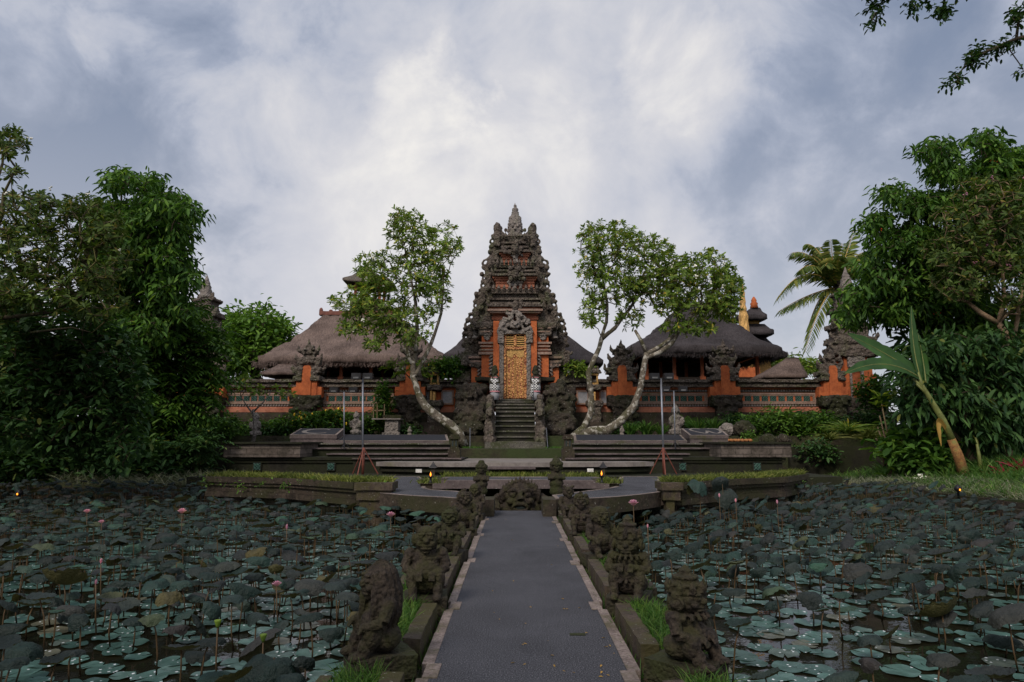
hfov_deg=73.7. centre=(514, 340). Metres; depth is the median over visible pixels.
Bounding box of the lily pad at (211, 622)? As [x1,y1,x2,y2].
[193,619,223,624]
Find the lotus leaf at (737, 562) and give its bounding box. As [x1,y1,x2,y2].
[727,561,743,601]
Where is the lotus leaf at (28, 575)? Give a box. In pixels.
[24,570,42,591]
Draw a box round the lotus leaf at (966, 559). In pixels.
[958,555,972,576]
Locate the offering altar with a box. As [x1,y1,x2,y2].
[372,404,403,434]
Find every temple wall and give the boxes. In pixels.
[219,379,295,425]
[317,379,399,434]
[419,379,461,435]
[567,379,612,427]
[633,379,714,434]
[736,379,823,435]
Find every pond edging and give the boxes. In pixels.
[0,486,182,502]
[888,491,1023,519]
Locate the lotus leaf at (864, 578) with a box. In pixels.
[854,571,871,605]
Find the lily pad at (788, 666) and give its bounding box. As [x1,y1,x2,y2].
[771,661,807,672]
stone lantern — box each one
[429,461,436,475]
[599,462,606,475]
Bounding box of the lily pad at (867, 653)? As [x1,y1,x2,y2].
[850,648,882,657]
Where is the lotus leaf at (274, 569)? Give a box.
[268,564,283,599]
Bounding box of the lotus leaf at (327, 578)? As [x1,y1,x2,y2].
[322,572,335,617]
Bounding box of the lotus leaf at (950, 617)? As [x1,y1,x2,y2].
[928,610,957,645]
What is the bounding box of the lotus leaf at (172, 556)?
[163,553,181,590]
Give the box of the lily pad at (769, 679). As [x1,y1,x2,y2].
[743,676,776,681]
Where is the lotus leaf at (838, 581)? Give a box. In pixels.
[824,576,843,599]
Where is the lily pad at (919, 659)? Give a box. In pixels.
[896,654,926,663]
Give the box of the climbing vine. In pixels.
[366,378,396,434]
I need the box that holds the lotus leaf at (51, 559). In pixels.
[38,556,62,588]
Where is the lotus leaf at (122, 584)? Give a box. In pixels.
[110,581,130,616]
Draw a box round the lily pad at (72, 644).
[61,641,87,647]
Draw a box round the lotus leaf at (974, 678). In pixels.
[948,674,989,681]
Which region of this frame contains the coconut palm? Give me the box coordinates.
[773,230,866,356]
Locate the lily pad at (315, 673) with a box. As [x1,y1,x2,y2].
[306,667,340,678]
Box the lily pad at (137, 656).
[124,652,151,659]
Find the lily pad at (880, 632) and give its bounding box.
[874,630,894,635]
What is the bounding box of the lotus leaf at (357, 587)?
[349,583,360,591]
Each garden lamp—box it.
[16,489,23,502]
[954,485,961,498]
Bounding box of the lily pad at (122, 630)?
[113,626,143,633]
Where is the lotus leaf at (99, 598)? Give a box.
[96,597,105,627]
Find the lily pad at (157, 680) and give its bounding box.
[135,678,162,681]
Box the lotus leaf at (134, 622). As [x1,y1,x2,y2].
[121,617,141,652]
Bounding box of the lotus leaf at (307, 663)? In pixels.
[292,656,314,677]
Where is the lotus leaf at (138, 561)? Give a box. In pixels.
[129,557,145,580]
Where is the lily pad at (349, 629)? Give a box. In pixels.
[340,627,352,633]
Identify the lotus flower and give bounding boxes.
[83,509,90,542]
[95,580,96,635]
[98,520,103,556]
[100,558,101,610]
[178,508,185,554]
[272,581,280,622]
[387,511,394,547]
[628,499,637,518]
[647,524,651,573]
[735,498,739,547]
[776,500,780,538]
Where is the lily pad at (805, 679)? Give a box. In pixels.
[788,676,821,681]
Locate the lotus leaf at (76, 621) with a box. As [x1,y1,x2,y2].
[67,613,90,676]
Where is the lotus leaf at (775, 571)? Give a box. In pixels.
[770,567,784,585]
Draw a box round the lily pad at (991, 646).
[987,644,1022,651]
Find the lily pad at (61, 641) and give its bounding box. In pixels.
[49,639,71,645]
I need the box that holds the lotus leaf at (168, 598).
[155,591,183,638]
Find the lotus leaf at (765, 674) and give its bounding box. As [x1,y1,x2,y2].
[748,667,780,681]
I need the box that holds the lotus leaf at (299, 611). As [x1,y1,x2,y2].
[293,608,309,651]
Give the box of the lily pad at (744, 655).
[724,650,757,660]
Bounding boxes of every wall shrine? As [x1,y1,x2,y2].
[426,366,453,430]
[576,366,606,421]
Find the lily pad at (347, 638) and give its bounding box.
[335,632,349,640]
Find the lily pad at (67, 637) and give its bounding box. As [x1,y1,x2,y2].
[54,633,84,640]
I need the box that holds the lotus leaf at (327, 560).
[317,558,337,592]
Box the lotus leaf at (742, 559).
[732,558,747,587]
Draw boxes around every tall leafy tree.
[67,164,215,424]
[826,126,1023,447]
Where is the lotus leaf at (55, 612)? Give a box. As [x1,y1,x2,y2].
[48,609,65,648]
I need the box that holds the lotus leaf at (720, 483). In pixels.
[711,476,728,528]
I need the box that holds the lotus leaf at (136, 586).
[127,583,142,597]
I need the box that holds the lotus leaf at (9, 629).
[0,623,29,635]
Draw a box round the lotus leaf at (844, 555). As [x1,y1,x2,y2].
[837,552,849,591]
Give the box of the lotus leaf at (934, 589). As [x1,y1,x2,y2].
[926,584,945,600]
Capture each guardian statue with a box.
[473,460,489,494]
[547,456,565,494]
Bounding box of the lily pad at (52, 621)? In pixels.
[31,619,63,626]
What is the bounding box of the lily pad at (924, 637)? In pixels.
[905,633,937,641]
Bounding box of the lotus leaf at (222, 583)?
[207,581,226,623]
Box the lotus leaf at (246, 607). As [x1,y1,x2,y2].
[232,600,250,617]
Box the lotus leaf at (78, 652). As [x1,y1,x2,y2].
[65,649,85,681]
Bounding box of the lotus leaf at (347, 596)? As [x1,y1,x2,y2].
[333,592,358,643]
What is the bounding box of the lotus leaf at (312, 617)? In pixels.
[293,612,323,657]
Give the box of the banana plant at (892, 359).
[845,306,970,477]
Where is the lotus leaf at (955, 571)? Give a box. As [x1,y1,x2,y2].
[947,563,969,605]
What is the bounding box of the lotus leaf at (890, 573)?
[879,567,900,589]
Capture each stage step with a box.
[312,443,467,472]
[559,443,709,472]
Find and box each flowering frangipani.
[0,123,144,333]
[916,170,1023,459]
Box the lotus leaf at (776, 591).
[762,586,789,626]
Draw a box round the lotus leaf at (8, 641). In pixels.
[0,633,21,681]
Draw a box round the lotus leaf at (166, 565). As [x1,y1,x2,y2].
[158,559,178,591]
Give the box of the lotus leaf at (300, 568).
[291,565,311,597]
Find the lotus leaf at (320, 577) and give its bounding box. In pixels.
[316,575,328,611]
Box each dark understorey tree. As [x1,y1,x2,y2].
[1,346,186,473]
[869,292,1023,456]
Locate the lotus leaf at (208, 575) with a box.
[197,572,222,601]
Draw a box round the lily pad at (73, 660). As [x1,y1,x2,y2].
[58,655,88,664]
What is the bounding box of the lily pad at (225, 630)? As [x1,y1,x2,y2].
[208,625,240,633]
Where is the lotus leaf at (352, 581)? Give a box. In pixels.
[336,578,359,620]
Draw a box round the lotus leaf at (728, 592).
[717,588,745,608]
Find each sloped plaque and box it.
[290,428,342,442]
[681,428,728,442]
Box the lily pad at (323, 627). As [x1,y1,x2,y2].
[316,625,339,630]
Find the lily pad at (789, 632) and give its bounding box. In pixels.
[770,628,798,635]
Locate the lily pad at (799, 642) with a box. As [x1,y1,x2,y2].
[791,640,818,647]
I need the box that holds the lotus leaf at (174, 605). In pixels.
[166,603,180,616]
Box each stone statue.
[340,559,417,681]
[400,523,450,622]
[437,506,468,568]
[452,488,477,542]
[469,483,485,523]
[558,485,575,526]
[568,491,592,545]
[580,506,616,573]
[604,514,652,622]
[644,564,730,681]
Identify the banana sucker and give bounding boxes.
[967,437,983,472]
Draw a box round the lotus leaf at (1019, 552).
[1013,548,1023,559]
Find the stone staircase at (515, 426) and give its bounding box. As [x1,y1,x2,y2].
[485,399,545,447]
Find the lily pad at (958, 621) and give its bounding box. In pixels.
[952,618,973,624]
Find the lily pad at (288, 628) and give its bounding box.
[284,624,301,630]
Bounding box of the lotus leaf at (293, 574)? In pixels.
[285,570,303,590]
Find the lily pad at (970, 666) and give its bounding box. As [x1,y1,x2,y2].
[967,664,988,668]
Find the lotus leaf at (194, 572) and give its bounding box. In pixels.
[185,566,213,607]
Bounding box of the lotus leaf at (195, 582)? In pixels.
[188,580,204,603]
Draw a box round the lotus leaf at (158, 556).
[153,551,167,562]
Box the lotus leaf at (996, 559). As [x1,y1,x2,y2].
[987,556,1005,592]
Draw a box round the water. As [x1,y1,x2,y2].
[0,499,1023,681]
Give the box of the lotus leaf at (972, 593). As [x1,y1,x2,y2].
[960,587,988,635]
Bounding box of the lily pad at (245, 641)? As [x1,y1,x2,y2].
[238,638,253,644]
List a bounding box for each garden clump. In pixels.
[241,415,282,432]
[297,408,323,426]
[335,418,377,434]
[359,411,384,434]
[400,420,426,434]
[610,416,638,434]
[667,409,695,434]
[717,411,744,435]
[746,402,782,435]
[779,405,810,425]
[804,407,850,434]
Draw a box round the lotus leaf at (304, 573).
[299,571,312,599]
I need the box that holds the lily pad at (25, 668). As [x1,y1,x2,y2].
[0,665,41,677]
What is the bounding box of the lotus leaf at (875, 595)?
[864,589,890,620]
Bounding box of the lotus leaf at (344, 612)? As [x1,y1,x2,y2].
[338,599,344,624]
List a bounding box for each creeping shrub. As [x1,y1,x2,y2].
[221,420,272,435]
[246,420,297,435]
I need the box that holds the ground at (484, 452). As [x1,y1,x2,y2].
[0,426,1023,508]
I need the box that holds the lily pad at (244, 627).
[230,624,255,631]
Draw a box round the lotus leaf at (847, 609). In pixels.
[837,606,857,624]
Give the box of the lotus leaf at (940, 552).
[927,548,955,589]
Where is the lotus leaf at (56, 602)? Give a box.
[45,598,64,626]
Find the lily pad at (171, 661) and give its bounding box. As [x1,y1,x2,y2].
[154,656,187,666]
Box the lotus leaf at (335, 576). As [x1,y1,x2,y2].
[326,574,340,596]
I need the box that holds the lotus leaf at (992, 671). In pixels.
[964,665,1015,681]
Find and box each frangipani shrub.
[379,356,434,378]
[561,359,595,378]
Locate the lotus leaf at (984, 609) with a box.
[969,601,993,636]
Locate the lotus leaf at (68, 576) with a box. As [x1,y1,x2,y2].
[41,567,90,624]
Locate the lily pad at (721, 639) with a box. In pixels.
[718,636,725,642]
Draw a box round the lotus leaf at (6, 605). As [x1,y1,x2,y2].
[0,600,17,624]
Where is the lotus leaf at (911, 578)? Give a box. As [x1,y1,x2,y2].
[899,573,924,624]
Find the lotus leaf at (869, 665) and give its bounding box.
[858,657,882,681]
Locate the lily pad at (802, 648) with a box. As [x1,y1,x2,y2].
[783,644,810,652]
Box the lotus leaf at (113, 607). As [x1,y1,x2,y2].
[101,602,120,646]
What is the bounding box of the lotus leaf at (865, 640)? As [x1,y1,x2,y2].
[857,634,882,657]
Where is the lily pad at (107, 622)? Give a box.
[97,620,117,624]
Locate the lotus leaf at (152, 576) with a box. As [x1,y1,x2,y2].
[142,572,161,603]
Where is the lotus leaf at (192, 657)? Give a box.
[183,651,214,675]
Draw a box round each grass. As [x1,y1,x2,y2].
[45,469,252,486]
[205,469,397,481]
[410,475,623,483]
[440,470,600,476]
[462,446,560,447]
[656,468,807,481]
[828,460,1023,497]
[872,452,1023,477]
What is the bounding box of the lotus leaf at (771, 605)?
[764,600,782,617]
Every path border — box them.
[384,476,458,497]
[415,516,640,681]
[552,476,660,498]
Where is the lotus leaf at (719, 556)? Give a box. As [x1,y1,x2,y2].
[706,553,726,587]
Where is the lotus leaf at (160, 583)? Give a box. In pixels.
[140,578,169,627]
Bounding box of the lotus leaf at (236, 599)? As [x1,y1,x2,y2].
[220,594,243,650]
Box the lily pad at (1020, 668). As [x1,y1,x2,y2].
[1012,665,1023,671]
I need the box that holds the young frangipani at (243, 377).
[231,372,296,441]
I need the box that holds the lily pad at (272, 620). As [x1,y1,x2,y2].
[257,617,281,623]
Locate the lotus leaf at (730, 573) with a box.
[726,564,739,587]
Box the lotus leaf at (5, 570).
[0,569,10,609]
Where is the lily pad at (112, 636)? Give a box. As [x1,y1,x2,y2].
[91,633,119,639]
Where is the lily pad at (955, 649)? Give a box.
[937,645,966,652]
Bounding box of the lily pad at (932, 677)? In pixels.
[919,674,946,681]
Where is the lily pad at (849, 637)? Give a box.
[843,635,858,640]
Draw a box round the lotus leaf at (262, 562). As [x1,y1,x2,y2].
[244,556,272,589]
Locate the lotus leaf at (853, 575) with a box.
[845,568,872,598]
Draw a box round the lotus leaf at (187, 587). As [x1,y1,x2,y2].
[181,573,190,590]
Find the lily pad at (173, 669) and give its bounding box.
[152,665,185,674]
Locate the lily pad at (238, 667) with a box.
[235,662,246,669]
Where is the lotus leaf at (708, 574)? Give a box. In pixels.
[703,566,717,586]
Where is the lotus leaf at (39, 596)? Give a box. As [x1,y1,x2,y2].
[23,592,56,655]
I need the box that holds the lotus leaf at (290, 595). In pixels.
[280,592,300,642]
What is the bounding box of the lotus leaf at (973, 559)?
[971,558,985,585]
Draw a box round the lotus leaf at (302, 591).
[291,589,309,630]
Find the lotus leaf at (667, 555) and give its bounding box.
[661,552,676,573]
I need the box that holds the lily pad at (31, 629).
[16,627,36,633]
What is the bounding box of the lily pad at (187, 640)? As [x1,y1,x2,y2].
[176,636,204,643]
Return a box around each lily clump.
[623,420,640,434]
[633,420,659,434]
[650,422,669,434]
[684,416,714,427]
[700,416,730,427]
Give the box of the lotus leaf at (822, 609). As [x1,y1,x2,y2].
[811,606,833,650]
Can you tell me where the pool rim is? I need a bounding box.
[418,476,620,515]
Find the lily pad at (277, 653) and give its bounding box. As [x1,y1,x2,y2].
[265,649,294,657]
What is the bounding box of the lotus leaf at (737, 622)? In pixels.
[724,618,751,681]
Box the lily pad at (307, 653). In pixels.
[294,648,325,656]
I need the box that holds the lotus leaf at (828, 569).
[807,558,834,588]
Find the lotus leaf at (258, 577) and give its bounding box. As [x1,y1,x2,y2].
[242,573,264,603]
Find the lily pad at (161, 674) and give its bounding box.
[130,670,168,681]
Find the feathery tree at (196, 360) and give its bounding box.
[132,298,243,449]
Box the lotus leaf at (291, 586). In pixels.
[281,578,295,602]
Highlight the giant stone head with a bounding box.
[494,477,545,510]
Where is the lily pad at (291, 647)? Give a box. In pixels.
[274,643,296,650]
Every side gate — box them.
[173,275,228,435]
[822,268,897,426]
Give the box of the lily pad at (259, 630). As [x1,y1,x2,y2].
[248,627,272,634]
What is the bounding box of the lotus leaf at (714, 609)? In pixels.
[707,604,721,632]
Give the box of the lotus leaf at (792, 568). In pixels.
[784,562,800,607]
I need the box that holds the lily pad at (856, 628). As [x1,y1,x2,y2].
[850,626,871,631]
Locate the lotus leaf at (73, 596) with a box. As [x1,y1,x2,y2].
[59,591,80,604]
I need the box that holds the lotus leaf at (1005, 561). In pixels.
[996,557,1007,586]
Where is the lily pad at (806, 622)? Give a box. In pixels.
[794,618,823,625]
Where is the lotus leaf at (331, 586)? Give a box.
[322,581,345,626]
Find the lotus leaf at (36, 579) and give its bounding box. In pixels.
[29,574,48,612]
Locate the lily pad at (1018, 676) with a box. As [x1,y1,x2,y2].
[1013,673,1023,680]
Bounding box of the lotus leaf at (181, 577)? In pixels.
[176,573,186,594]
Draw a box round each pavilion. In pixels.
[251,308,452,378]
[260,364,295,378]
[442,337,466,370]
[563,335,602,378]
[604,304,788,379]
[751,357,807,378]
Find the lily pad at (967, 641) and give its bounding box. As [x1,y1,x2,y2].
[954,638,982,645]
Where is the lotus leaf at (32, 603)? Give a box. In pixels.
[17,599,51,641]
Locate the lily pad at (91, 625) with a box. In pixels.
[78,623,97,629]
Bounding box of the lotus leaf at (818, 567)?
[809,563,827,592]
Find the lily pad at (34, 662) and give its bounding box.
[28,659,52,667]
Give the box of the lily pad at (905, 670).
[880,664,920,676]
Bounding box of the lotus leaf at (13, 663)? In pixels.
[0,657,30,681]
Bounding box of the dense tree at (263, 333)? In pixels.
[219,293,302,378]
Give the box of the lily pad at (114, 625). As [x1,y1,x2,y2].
[104,623,124,627]
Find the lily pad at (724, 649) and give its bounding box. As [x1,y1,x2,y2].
[721,647,737,653]
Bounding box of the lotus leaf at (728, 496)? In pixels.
[714,488,737,515]
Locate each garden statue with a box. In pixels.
[249,413,261,434]
[349,411,361,433]
[407,426,411,434]
[620,426,624,434]
[668,404,684,433]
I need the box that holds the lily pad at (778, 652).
[768,648,799,657]
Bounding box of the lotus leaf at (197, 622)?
[191,614,205,639]
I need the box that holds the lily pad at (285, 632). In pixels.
[276,630,292,636]
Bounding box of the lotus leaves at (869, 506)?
[0,478,1023,575]
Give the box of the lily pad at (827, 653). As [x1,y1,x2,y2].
[809,649,837,656]
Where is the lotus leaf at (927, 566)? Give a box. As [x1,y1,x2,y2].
[921,563,940,584]
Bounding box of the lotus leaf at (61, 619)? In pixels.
[57,614,70,632]
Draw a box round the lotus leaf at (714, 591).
[707,589,723,619]
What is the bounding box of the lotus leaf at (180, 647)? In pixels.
[162,643,200,681]
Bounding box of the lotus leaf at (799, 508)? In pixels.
[790,503,813,535]
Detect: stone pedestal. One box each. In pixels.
[448,434,460,457]
[561,434,574,460]
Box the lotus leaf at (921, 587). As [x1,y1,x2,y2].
[908,581,927,607]
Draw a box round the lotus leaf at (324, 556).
[318,554,333,574]
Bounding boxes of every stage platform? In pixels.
[335,435,448,442]
[573,435,686,442]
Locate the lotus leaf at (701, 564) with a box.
[689,558,711,609]
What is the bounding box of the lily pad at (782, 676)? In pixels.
[766,670,795,681]
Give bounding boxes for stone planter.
[199,473,397,525]
[655,474,808,522]
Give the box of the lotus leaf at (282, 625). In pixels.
[273,620,290,649]
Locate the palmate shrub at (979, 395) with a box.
[880,320,1023,462]
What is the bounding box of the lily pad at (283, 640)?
[272,637,291,644]
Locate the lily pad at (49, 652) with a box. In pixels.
[36,649,60,658]
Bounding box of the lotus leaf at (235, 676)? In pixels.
[215,666,252,681]
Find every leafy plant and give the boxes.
[158,425,240,469]
[190,410,246,441]
[733,408,775,435]
[740,429,756,439]
[760,406,805,435]
[777,424,812,441]
[793,435,845,466]
[795,408,835,435]
[835,406,892,438]
[850,369,898,415]
[859,419,973,478]
[890,434,971,476]
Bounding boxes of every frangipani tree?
[326,204,467,447]
[571,218,680,435]
[577,247,746,434]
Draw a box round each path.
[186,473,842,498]
[380,487,459,512]
[382,477,457,497]
[428,511,626,681]
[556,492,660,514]
[557,477,658,498]
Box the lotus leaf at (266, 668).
[235,653,300,681]
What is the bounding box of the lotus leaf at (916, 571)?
[905,569,924,616]
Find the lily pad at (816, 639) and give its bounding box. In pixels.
[797,634,827,642]
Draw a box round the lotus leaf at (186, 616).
[173,610,198,639]
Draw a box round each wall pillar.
[201,361,227,419]
[288,339,325,430]
[393,345,428,433]
[603,340,639,434]
[705,339,742,435]
[813,349,851,433]
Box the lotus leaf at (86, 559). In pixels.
[78,557,91,585]
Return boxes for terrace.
[376,458,653,474]
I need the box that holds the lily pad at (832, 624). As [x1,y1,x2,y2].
[819,621,841,626]
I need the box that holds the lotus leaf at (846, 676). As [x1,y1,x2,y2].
[822,670,858,681]
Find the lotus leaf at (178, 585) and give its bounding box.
[168,580,192,611]
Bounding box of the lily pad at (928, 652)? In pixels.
[926,650,946,653]
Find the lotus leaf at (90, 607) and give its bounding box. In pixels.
[84,603,100,624]
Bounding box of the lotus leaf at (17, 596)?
[11,593,26,622]
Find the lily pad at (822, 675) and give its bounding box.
[817,673,830,678]
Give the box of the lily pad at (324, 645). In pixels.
[308,640,339,648]
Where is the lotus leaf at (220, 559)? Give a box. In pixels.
[208,556,225,592]
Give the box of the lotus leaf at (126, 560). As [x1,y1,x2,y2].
[115,557,129,580]
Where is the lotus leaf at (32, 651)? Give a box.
[1,641,43,681]
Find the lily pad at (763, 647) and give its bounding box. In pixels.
[747,643,773,650]
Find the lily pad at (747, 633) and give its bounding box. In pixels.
[739,630,763,636]
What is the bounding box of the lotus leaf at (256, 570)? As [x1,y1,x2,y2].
[248,568,259,586]
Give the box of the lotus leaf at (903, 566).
[887,563,909,587]
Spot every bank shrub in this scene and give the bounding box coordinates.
[0,438,69,482]
[5,440,113,482]
[60,440,150,483]
[115,431,197,480]
[151,432,224,475]
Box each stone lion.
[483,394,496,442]
[534,394,546,442]
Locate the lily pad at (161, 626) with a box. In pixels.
[151,624,175,630]
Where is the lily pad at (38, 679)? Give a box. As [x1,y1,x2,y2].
[24,676,54,681]
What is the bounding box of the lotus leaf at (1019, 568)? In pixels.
[1013,565,1023,588]
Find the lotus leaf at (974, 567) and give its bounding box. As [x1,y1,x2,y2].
[969,565,978,576]
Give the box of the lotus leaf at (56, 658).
[37,651,72,681]
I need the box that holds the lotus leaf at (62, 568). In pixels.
[51,566,66,592]
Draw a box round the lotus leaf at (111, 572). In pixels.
[102,570,120,584]
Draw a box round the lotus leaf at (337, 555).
[328,553,350,600]
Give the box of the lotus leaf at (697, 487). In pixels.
[686,479,706,513]
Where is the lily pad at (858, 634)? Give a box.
[854,632,878,636]
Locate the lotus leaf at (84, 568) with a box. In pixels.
[64,566,92,595]
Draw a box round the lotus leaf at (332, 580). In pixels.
[326,578,340,607]
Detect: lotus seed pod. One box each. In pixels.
[214,619,220,670]
[260,633,266,653]
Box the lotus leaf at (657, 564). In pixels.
[651,560,662,585]
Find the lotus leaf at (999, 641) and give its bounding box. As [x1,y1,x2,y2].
[982,634,1023,658]
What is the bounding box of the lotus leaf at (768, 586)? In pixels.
[762,584,775,601]
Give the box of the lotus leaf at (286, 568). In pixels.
[281,565,293,578]
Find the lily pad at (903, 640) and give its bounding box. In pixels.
[891,636,920,643]
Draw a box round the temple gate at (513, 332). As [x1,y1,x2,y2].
[453,204,577,435]
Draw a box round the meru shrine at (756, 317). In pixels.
[734,297,787,372]
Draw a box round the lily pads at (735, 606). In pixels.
[0,499,1023,623]
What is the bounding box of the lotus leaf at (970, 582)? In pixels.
[961,576,979,622]
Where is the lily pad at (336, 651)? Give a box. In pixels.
[330,648,342,655]
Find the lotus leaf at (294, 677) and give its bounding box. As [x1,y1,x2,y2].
[275,673,306,681]
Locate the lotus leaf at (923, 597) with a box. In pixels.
[914,594,930,609]
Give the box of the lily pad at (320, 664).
[313,659,341,668]
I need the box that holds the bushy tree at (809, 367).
[771,347,821,378]
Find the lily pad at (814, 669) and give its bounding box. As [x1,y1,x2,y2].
[797,664,836,674]
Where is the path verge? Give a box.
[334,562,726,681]
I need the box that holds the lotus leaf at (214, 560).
[209,557,220,598]
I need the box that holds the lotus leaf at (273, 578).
[266,574,286,614]
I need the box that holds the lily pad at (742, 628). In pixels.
[729,625,753,630]
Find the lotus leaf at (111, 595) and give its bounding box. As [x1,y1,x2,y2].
[96,591,122,615]
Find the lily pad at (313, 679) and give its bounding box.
[307,677,332,681]
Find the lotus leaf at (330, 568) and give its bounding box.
[320,565,335,604]
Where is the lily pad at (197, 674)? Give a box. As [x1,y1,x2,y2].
[189,670,218,679]
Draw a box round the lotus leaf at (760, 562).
[756,558,766,584]
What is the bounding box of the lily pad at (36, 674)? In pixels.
[9,670,48,681]
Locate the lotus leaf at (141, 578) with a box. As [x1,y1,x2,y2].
[134,575,145,617]
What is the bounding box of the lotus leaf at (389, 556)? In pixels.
[374,551,400,560]
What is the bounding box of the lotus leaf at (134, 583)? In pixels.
[126,581,139,596]
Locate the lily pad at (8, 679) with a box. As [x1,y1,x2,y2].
[2,678,18,681]
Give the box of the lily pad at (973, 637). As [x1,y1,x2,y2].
[965,635,986,643]
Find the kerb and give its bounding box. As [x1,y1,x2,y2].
[315,510,707,681]
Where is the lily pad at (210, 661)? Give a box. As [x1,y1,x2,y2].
[190,656,221,665]
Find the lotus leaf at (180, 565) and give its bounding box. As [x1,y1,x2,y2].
[171,563,185,569]
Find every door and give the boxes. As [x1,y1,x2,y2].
[504,334,526,398]
[852,371,860,397]
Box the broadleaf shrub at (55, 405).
[0,288,158,478]
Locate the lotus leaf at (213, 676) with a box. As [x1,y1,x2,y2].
[196,671,230,681]
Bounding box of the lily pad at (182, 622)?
[174,620,192,624]
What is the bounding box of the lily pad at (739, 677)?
[730,674,753,681]
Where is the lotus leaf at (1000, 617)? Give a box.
[987,603,1023,672]
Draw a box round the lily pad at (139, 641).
[121,638,148,645]
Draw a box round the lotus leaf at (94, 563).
[86,561,103,586]
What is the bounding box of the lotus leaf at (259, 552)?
[245,547,267,586]
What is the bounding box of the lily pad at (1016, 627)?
[1002,623,1023,629]
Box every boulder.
[719,423,734,436]
[733,420,756,437]
[759,434,777,441]
[776,434,791,441]
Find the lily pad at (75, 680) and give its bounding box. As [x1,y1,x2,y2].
[56,679,82,681]
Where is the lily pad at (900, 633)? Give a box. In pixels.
[895,630,915,636]
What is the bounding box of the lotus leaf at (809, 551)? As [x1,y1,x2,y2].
[804,547,818,587]
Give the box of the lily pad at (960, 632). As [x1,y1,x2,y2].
[954,630,976,634]
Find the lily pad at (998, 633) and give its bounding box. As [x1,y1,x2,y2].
[977,629,1013,636]
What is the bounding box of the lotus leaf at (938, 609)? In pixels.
[912,595,957,651]
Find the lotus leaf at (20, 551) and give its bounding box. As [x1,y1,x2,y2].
[15,548,39,584]
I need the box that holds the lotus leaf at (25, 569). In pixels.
[12,566,33,607]
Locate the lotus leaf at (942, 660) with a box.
[926,653,960,681]
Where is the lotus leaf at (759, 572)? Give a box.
[750,567,766,598]
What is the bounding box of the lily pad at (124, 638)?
[118,635,140,640]
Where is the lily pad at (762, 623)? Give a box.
[749,621,777,627]
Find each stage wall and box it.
[221,442,391,472]
[641,442,793,472]
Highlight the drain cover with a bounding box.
[569,633,585,634]
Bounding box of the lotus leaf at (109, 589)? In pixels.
[99,587,118,595]
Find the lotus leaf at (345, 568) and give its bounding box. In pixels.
[329,565,355,575]
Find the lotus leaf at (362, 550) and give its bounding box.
[357,547,368,577]
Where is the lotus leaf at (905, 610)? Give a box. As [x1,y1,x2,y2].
[897,606,913,636]
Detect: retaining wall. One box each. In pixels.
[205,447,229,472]
[788,446,1018,473]
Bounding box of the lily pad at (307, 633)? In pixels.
[293,630,315,636]
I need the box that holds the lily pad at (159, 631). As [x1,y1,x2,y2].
[151,629,167,635]
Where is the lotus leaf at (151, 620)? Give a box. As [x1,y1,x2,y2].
[138,613,164,674]
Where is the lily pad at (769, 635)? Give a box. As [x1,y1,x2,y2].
[756,630,784,638]
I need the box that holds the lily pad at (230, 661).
[220,657,245,667]
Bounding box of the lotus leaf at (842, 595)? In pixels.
[832,591,850,640]
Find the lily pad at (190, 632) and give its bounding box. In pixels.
[173,631,195,636]
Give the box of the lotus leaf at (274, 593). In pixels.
[262,590,286,618]
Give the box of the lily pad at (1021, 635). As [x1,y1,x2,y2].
[1015,633,1023,638]
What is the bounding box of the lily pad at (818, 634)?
[804,631,832,637]
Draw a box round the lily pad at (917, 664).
[910,661,940,670]
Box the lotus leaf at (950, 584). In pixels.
[946,578,958,595]
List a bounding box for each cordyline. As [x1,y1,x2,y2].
[988,463,1014,474]
[997,456,1023,471]
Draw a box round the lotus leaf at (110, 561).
[106,555,125,580]
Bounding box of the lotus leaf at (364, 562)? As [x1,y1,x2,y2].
[350,560,374,571]
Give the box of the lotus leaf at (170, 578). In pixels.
[160,574,176,622]
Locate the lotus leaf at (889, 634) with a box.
[882,625,898,654]
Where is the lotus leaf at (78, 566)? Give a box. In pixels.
[67,564,87,602]
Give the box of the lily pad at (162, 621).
[157,619,170,624]
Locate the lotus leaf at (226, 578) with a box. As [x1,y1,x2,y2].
[220,575,238,586]
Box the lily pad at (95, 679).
[84,677,108,681]
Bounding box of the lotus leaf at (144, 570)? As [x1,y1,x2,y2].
[137,566,154,610]
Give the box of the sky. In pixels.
[0,0,1023,424]
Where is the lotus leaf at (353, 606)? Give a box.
[348,601,358,611]
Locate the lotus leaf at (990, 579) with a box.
[979,576,996,589]
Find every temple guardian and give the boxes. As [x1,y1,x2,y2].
[489,365,499,399]
[530,365,540,399]
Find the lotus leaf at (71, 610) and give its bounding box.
[55,605,84,640]
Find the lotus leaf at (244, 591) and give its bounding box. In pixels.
[228,582,262,633]
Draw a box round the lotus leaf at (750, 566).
[745,562,756,601]
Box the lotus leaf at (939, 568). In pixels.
[931,564,950,601]
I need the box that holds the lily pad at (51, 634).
[39,632,61,637]
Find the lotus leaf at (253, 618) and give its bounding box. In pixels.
[247,612,269,638]
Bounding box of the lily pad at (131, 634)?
[116,630,143,637]
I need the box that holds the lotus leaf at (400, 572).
[397,569,403,576]
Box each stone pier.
[482,496,494,516]
[541,496,555,516]
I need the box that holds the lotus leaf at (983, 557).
[977,554,988,595]
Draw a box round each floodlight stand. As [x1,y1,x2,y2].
[329,387,358,449]
[351,373,377,474]
[648,373,676,473]
[662,386,687,448]
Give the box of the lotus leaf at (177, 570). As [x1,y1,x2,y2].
[162,567,182,608]
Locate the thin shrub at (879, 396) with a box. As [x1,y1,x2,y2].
[869,389,895,477]
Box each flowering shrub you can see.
[266,406,331,435]
[313,404,353,434]
[424,354,469,384]

